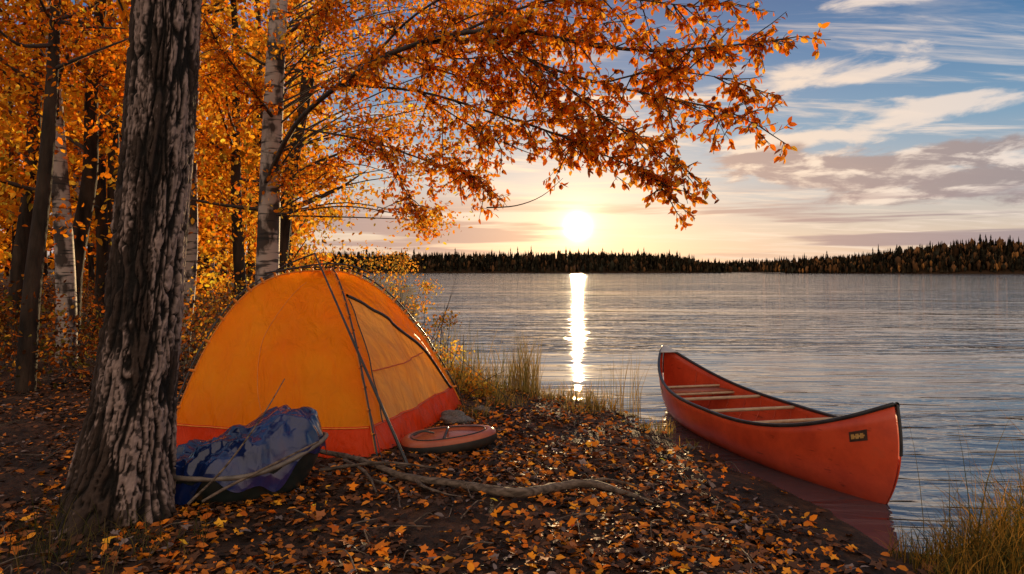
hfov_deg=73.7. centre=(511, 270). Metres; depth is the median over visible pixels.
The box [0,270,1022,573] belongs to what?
ground
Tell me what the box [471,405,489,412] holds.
rock
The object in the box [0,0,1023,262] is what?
sky
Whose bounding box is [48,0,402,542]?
furrowed birch tree
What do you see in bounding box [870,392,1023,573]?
shore grass
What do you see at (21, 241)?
dark tree
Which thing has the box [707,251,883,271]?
distant ridge forest
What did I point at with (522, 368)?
dry grass tuft
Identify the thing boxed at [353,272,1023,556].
lake water
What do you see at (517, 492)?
driftwood branch
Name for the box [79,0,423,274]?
dark tree
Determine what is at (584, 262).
shore forest
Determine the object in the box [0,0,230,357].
dark tree
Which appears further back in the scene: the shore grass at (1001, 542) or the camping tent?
the camping tent
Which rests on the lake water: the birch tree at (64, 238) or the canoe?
the canoe
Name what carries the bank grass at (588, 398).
on the ground at (826, 520)
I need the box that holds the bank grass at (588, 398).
[442,345,709,448]
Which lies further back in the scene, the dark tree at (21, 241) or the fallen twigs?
the dark tree at (21, 241)
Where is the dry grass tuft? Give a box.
[499,329,545,393]
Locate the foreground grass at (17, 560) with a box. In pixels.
[0,486,214,573]
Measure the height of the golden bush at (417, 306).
2.576 m
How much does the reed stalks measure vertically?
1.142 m
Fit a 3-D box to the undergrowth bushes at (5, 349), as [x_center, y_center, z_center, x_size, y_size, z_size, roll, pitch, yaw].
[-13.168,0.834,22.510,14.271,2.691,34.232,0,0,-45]
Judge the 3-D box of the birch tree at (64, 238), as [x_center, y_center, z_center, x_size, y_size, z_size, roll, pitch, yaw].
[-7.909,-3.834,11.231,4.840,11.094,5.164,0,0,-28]
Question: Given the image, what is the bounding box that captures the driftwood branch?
[319,449,653,507]
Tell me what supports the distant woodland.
on the ground at (826, 520)
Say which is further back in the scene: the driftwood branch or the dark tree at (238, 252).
the dark tree at (238, 252)
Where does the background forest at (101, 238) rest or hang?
on the ground at (826, 520)
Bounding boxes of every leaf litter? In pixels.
[0,293,450,390]
[0,367,978,573]
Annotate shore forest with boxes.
[48,245,732,272]
[757,234,1023,273]
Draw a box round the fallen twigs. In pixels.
[0,391,782,573]
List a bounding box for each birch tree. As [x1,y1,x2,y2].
[0,0,129,366]
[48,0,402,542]
[60,0,268,138]
[198,0,830,285]
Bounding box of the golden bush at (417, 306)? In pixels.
[181,230,505,398]
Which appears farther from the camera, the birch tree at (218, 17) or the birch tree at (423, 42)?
the birch tree at (218, 17)
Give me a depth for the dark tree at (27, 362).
9.04 m
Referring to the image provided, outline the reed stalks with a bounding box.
[435,312,650,416]
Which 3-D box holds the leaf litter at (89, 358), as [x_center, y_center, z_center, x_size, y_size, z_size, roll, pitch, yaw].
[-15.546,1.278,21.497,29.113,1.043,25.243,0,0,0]
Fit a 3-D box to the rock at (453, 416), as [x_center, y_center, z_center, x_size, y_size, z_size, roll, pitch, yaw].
[-0.595,1.612,7.359,0.351,0.227,0.375,0,0,-38]
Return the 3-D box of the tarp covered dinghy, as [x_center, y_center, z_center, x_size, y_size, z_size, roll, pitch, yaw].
[-1.871,1.181,4.857,1.097,0.898,1.106,0,0,-44]
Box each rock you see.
[439,410,474,423]
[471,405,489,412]
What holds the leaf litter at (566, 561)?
on the ground at (826, 520)
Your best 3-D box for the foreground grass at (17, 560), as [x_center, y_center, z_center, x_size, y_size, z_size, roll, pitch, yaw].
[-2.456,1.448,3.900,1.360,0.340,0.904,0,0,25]
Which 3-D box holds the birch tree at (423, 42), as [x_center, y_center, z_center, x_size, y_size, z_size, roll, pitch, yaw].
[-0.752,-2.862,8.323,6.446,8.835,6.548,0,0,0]
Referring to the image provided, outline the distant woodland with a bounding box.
[0,0,336,296]
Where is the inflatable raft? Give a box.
[400,425,497,454]
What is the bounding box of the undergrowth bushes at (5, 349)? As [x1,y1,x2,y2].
[0,260,252,394]
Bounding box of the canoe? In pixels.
[657,345,902,503]
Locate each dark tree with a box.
[0,0,129,348]
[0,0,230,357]
[0,0,237,392]
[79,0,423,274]
[105,0,333,300]
[192,0,393,301]
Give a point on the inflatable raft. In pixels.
(449, 439)
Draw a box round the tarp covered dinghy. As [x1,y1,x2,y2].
[173,379,328,504]
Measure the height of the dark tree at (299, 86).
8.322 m
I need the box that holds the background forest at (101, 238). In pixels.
[0,0,345,353]
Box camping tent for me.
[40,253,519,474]

